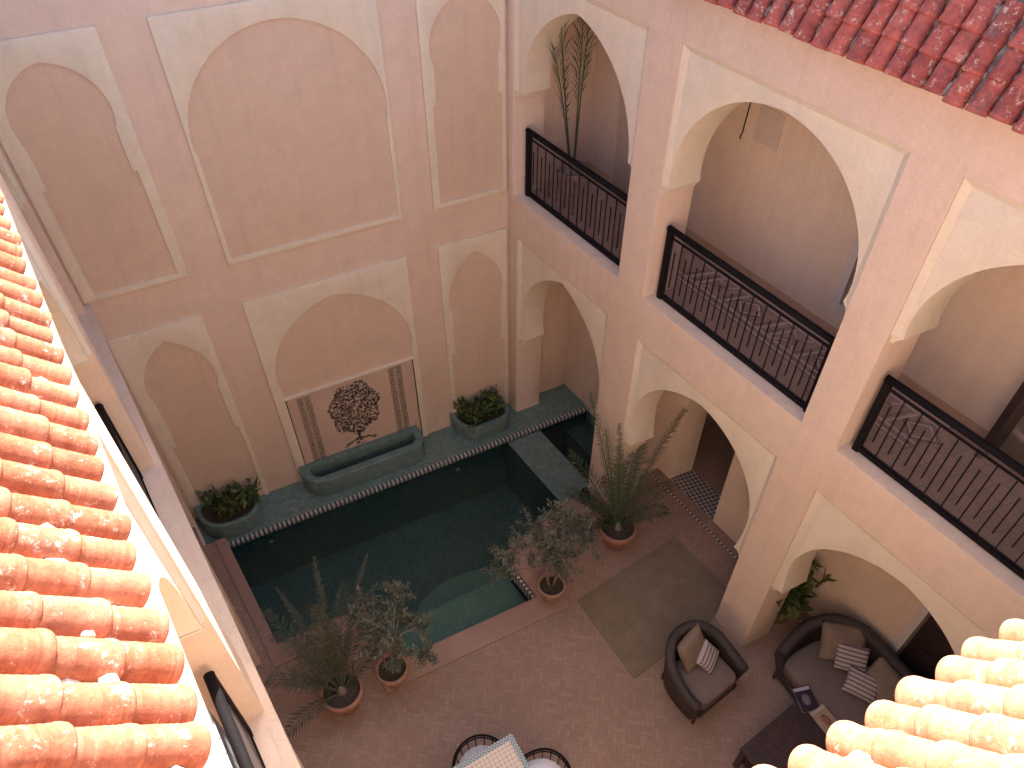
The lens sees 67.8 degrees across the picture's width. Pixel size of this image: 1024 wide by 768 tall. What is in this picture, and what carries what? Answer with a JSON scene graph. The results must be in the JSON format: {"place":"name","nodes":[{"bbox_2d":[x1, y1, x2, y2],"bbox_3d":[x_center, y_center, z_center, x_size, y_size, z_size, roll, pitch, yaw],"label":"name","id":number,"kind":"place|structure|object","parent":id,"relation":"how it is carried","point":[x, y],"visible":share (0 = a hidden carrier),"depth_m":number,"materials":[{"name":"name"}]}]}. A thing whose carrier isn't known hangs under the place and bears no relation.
{"place":"outdoors","nodes":[
{"label":"outdoors","id":0,"kind":"place"},
{"bbox_2d":[192,420,931,767],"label":"courtyard floor","id":1,"kind":"structure","parent":0,"point":[568,688],"depth_m":8.47,"materials":[{"name":"tile"}]},
{"bbox_2d":[0,148,303,767],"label":"arcade wall","id":2,"kind":"structure","parent":1,"relation":"on","point":[190,598],"depth_m":4.71,"materials":[{"name":"beige paint"}]},
{"bbox_2d":[0,192,210,767],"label":"tiled roof","id":3,"kind":"structure","parent":2,"relation":"on","point":[92,663],"depth_m":1.94,"materials":[{"name":"orange ceramic"}]},
{"bbox_2d":[94,403,160,520],"bbox_3d":[-2.470,1.005,5.274,0.062,0.842,1.928,-26,51,-23],"label":"balcony railing","id":4,"kind":"object","parent":2,"relation":"attached to","point":[115,436],"visible":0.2,"depth_m":5.75,"materials":[{"name":"black metal"}]},
{"bbox_2d":[207,710,238,767],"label":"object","id":5,"kind":"object","parent":2,"relation":"on","point":[226,747],"visible":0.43,"depth_m":4.03,"materials":[{"name":"paint"}]},
{"bbox_2d":[203,671,265,767],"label":"balcony railing","id":6,"kind":"object","parent":2,"relation":"attached to","point":[235,725],"visible":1,"depth_m":4.06,"materials":[{"name":"black metal"}]},
{"bbox_2d":[0,0,596,519],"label":"back wall","id":7,"kind":"structure","parent":1,"relation":"on","point":[276,232],"depth_m":7.99,"materials":[{"name":"paint"}]},
{"bbox_2d":[261,554,380,740],"bbox_3d":[-1.985,2.783,8.133,1.483,1.466,1.397,-20,49,-18],"label":"potted palm","id":8,"kind":"object","parent":1,"relation":"on","point":[340,690],"visible":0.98,"depth_m":8.07,"materials":[{"name":"plant"}]},
{"bbox_2d":[339,579,438,688],"bbox_3d":[-1.298,2.752,8.317,1.005,1.244,1.020,-20,49,-18],"label":"potted olive tree","id":9,"kind":"object","parent":1,"relation":"on","point":[392,669],"visible":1,"depth_m":8.12,"materials":[{"name":"green plant"}]},
{"bbox_2d":[195,384,601,692],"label":"swimming pool","id":10,"kind":"structure","parent":1,"relation":"in","point":[435,523],"depth_m":10.96,"materials":[{"name":"teal tile"}]},
{"bbox_2d":[194,486,263,538],"bbox_3d":[-3.760,1.754,10.181,0.810,0.289,0.530,-20,49,-18],"label":"tiled planter","id":11,"kind":"object","parent":10,"relation":"on","point":[250,518],"visible":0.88,"depth_m":10.04,"materials":[{"name":"tile"}]},
{"bbox_2d":[194,477,260,519],"bbox_3d":[-3.741,1.488,9.987,0.869,0.580,0.554,-5,46,-4],"label":"leafy shrub","id":12,"kind":"object","parent":11,"relation":"in","point":[235,497],"visible":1,"depth_m":9.98,"materials":[{"name":"green plant"}]},
{"bbox_2d":[298,425,424,495],"bbox_3d":[-2.083,1.107,10.789,1.774,0.319,0.444,-20,49,-18],"label":"fountain trough","id":13,"kind":"object","parent":10,"relation":"on","point":[360,464],"visible":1,"depth_m":10.70,"materials":[{"name":"tile"}]},
{"bbox_2d":[449,397,508,439],"bbox_3d":[-0.445,0.540,11.361,0.855,0.289,0.464,-20,49,-18],"label":"tiled planter","id":14,"kind":"object","parent":10,"relation":"on","point":[492,426],"visible":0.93,"depth_m":11.23,"materials":[{"name":"tile"}]},
{"bbox_2d":[453,384,508,427],"bbox_3d":[-0.463,0.322,11.154,0.805,0.538,0.723,-20,49,-18],"label":"leafy shrub","id":15,"kind":"object","parent":14,"relation":"in","point":[478,409],"visible":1,"depth_m":11.06,"materials":[{"name":"green plant"}]},
{"bbox_2d":[480,498,603,603],"bbox_3d":[0.330,2.020,8.967,1.423,1.336,1.026,0,46,0],"label":"potted olive tree","id":16,"kind":"object","parent":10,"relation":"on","point":[551,587],"visible":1,"depth_m":8.73,"materials":[{"name":"green plant"}]},
{"bbox_2d":[452,734,498,767],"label":"garden chair","id":17,"kind":"object","parent":1,"relation":"on","point":[476,749],"visible":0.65,"depth_m":7.55,"materials":[{"name":"black metal"}]},
{"bbox_2d":[453,733,529,767],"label":"mosaic table","id":18,"kind":"object","parent":1,"relation":"on","point":[505,752],"visible":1,"depth_m":7.32,"materials":[{"name":"beige tile"}]},
{"bbox_2d":[524,748,570,767],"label":"garden chair","id":19,"kind":"object","parent":1,"relation":"on","point":[542,762],"visible":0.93,"depth_m":7.49,"materials":[{"name":"black metal"}]},
{"bbox_2d":[564,392,687,550],"bbox_3d":[1.518,1.097,9.462,1.885,1.917,1.298,-8,46,-8],"label":"potted palm","id":20,"kind":"object","parent":1,"relation":"on","point":[617,528],"visible":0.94,"depth_m":9.46,"materials":[{"name":"plant"}]},
{"bbox_2d":[577,537,725,678],"bbox_3d":[1.745,2.652,9.266,1.690,0.010,1.131,-27,51,-24],"label":"rug","id":21,"kind":"object","parent":1,"relation":"on","point":[638,612],"visible":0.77,"depth_m":9.26,"materials":[{"name":"beige carpet"}]},
{"bbox_2d":[661,620,748,723],"bbox_3d":[2.016,3.088,8.325,0.843,0.750,0.740,-27,51,-24],"label":"armchair","id":22,"kind":"object","parent":1,"relation":"on","point":[696,689],"visible":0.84,"depth_m":8.18,"materials":[{"name":"wicker"}]},
{"bbox_2d":[677,623,704,672],"bbox_3d":[1.952,2.866,8.242,0.400,0.400,0.152,-37,28,-30],"label":"pillow","id":23,"kind":"object","parent":22,"relation":"on","point":[690,645],"visible":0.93,"depth_m":8.15,"materials":[{"name":"beige fabric"}]},
{"bbox_2d":[696,638,718,674],"bbox_3d":[2.117,2.949,8.237,0.240,0.101,0.300,42,58,-15],"label":"pillow","id":24,"kind":"object","parent":22,"relation":"on","point":[706,659],"visible":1,"depth_m":8.19,"materials":[{"name":"fabric"}]},
{"bbox_2d":[704,412,713,424],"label":"room walls","id":25,"kind":"structure","parent":1,"relation":"on","point":[709,419],"depth_m":11.23,"materials":[{"name":"paint"}]},
{"bbox_2d":[542,177,1023,544],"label":"gallery floor","id":26,"kind":"structure","parent":25,"relation":"attached to","point":[986,467],"depth_m":6.24,"materials":[{"name":"tile"}]},
{"bbox_2d":[546,16,596,204],"bbox_3d":[0.638,-3.060,8.034,0.588,2.580,0.489,-20,49,-18],"label":"potted palm","id":27,"kind":"object","parent":26,"relation":"on","point":[574,174],"visible":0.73,"depth_m":8.14,"materials":[{"name":"plant"}]},
{"bbox_2d":[587,37,1023,465],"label":"gallery inner wall","id":28,"kind":"structure","parent":26,"relation":"on","point":[772,210],"depth_m":6.91,"materials":[{"name":"beige paint"}]},
{"bbox_2d":[830,235,857,314],"bbox_3d":[3.233,-1.102,6.240,0.094,1.730,0.840,-26,51,-23],"label":"window frame","id":29,"kind":"structure","parent":28,"relation":"in","point":[845,283],"depth_m":6.83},
{"bbox_2d":[677,260,951,448],"bbox_3d":[2.711,-0.375,7.195,0.515,0.008,3.003,-26,51,-23],"label":"runner rug","id":30,"kind":"object","parent":26,"relation":"on","point":[925,423],"visible":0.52,"depth_m":7.28,"materials":[{"name":"fabric"}]},
{"bbox_2d":[565,296,954,679],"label":"gallery inner wall","id":31,"kind":"structure","parent":1,"relation":"on","point":[892,612],"depth_m":9.24,"materials":[{"name":"beige paint"}]},
{"bbox_2d":[898,616,954,679],"bbox_3d":[4.474,2.746,7.579,0.054,2.275,0.873,-26,51,-23],"label":"door","id":32,"kind":"structure","parent":31,"relation":"in","point":[923,653],"depth_m":7.90,"materials":[{"name":"brown wood"}]},
{"bbox_2d":[507,0,1023,655],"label":"arcade wall","id":33,"kind":"structure","parent":1,"relation":"on","point":[935,184],"depth_m":6.26,"materials":[{"name":"beige paint"}]},
{"bbox_2d":[525,127,627,265],"bbox_3d":[0.691,-2.013,8.224,0.062,0.842,1.837,-26,51,-23],"label":"balcony railing","id":34,"kind":"object","parent":33,"relation":"attached to","point":[531,134],"visible":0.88,"depth_m":8.26,"materials":[{"name":"black metal"}]},
{"bbox_2d":[532,187,620,258],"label":"balcony floor","id":35,"kind":"structure","parent":33,"relation":"on","point":[588,230],"depth_m":8.64,"materials":[{"name":"tile"}]},
{"bbox_2d":[665,286,811,401],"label":"balcony floor","id":36,"kind":"structure","parent":33,"relation":"on","point":[758,360],"depth_m":7.19,"materials":[{"name":"tile"}]},
{"bbox_2d":[656,225,835,411],"bbox_3d":[2.027,-0.615,6.850,0.062,0.842,1.958,-26,51,-23],"label":"balcony railing","id":37,"kind":"object","parent":33,"relation":"attached to","point":[672,232],"visible":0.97,"depth_m":6.80,"materials":[{"name":"black metal"}]},
{"bbox_2d":[704,0,1023,134],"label":"tiled roof","id":38,"kind":"structure","parent":33,"relation":"attached to","point":[960,54],"depth_m":4.21,"materials":[{"name":"red tile"}]},
{"bbox_2d":[851,374,1023,579],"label":"balcony railing","id":39,"kind":"object","parent":33,"relation":"attached to","point":[890,383],"visible":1,"depth_m":5.63,"materials":[{"name":"black metal"}]},
{"bbox_2d":[853,433,1023,568],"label":"balcony floor","id":40,"kind":"structure","parent":33,"relation":"on","point":[1014,553],"depth_m":5.93,"materials":[{"name":"tile"}]},
{"bbox_2d":[732,701,826,767],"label":"coffee table","id":41,"kind":"object","parent":1,"relation":"on","point":[778,740],"visible":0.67,"depth_m":7.70,"materials":[{"name":"brown wood"}]},
{"bbox_2d":[792,685,818,712],"bbox_3d":[3.076,3.294,7.972,0.191,0.010,0.261,-9,46,-9],"label":"magazine","id":42,"kind":"object","parent":41,"relation":"on","point":[805,698],"visible":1,"depth_m":7.97,"materials":[{"name":"paper"}]},
{"bbox_2d":[809,703,836,733],"bbox_3d":[3.214,3.444,7.825,0.191,0.010,0.261,-21,49,-19],"label":"magazine","id":43,"kind":"object","parent":41,"relation":"on","point":[823,717],"visible":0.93,"depth_m":7.83,"materials":[{"name":"paper"}]},
{"bbox_2d":[774,560,834,623],"bbox_3d":[3.147,2.298,8.777,0.919,1.207,0.946,-20,49,-18],"label":"potted shrub","id":44,"kind":"object","parent":1,"relation":"on","point":[796,602],"visible":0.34,"depth_m":8.58,"materials":[{"name":"green plant"}]},
{"bbox_2d":[772,613,915,725],"bbox_3d":[3.651,3.347,8.020,1.034,0.817,1.810,-20,49,-18],"label":"sofa","id":45,"kind":"object","parent":1,"relation":"on","point":[798,663],"visible":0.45,"depth_m":8.20,"materials":[{"name":"wicker"}]},
{"bbox_2d":[817,620,869,659],"bbox_3d":[3.590,2.805,8.254,0.500,0.440,0.162,6,6,6],"label":"pillow","id":46,"kind":"object","parent":45,"relation":"on","point":[834,635],"visible":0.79,"depth_m":8.20,"materials":[{"name":"beige fabric"}]},
{"bbox_2d":[833,643,870,671],"bbox_3d":[3.639,2.937,8.153,0.340,0.111,0.300,13,85,12],"label":"pillow","id":47,"kind":"object","parent":45,"relation":"on","point":[847,656],"visible":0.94,"depth_m":8.11,"materials":[{"name":"fabric"}]},
{"bbox_2d":[841,665,877,703],"bbox_3d":[3.675,3.160,7.990,0.340,0.112,0.280,24,75,22],"label":"pillow","id":48,"kind":"object","parent":45,"relation":"on","point":[860,684],"visible":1,"depth_m":7.95,"materials":[{"name":"fabric"}]},
{"bbox_2d":[864,654,902,701],"bbox_3d":[3.889,3.151,7.943,0.161,0.420,0.480,18,27,-46],"label":"pillow","id":49,"kind":"object","parent":45,"relation":"on","point":[883,673],"visible":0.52,"depth_m":7.90,"materials":[{"name":"brown fabric"}]},
{"bbox_2d":[579,487,590,502],"bbox_3d":[0.980,1.492,10.228,0.170,0.225,0.170,-20,49,-18],"label":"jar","id":50,"kind":"object","parent":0,"point":[584,489],"visible":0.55,"depth_m":10.17,"materials":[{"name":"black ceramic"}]},
{"bbox_2d":[752,619,1023,767],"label":"tiled roof","id":51,"kind":"structure","parent":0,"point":[965,709],"depth_m":1.70,"materials":[{"name":"ceramic"}]},
{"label":"gallery ceiling","id":52,"kind":"structure","parent":0,"visible":0},
{"bbox_2d":[739,102,750,138],"bbox_3d":[2.007,-2.509,6.307,0.047,1.032,0.017,-6,46,-6],"label":"hanging hook","id":53,"kind":"object","parent":52,"relation":"hanging from","point":[745,121],"visible":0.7,"depth_m":6.56,"materials":[{"name":"black metal"}]}
]}

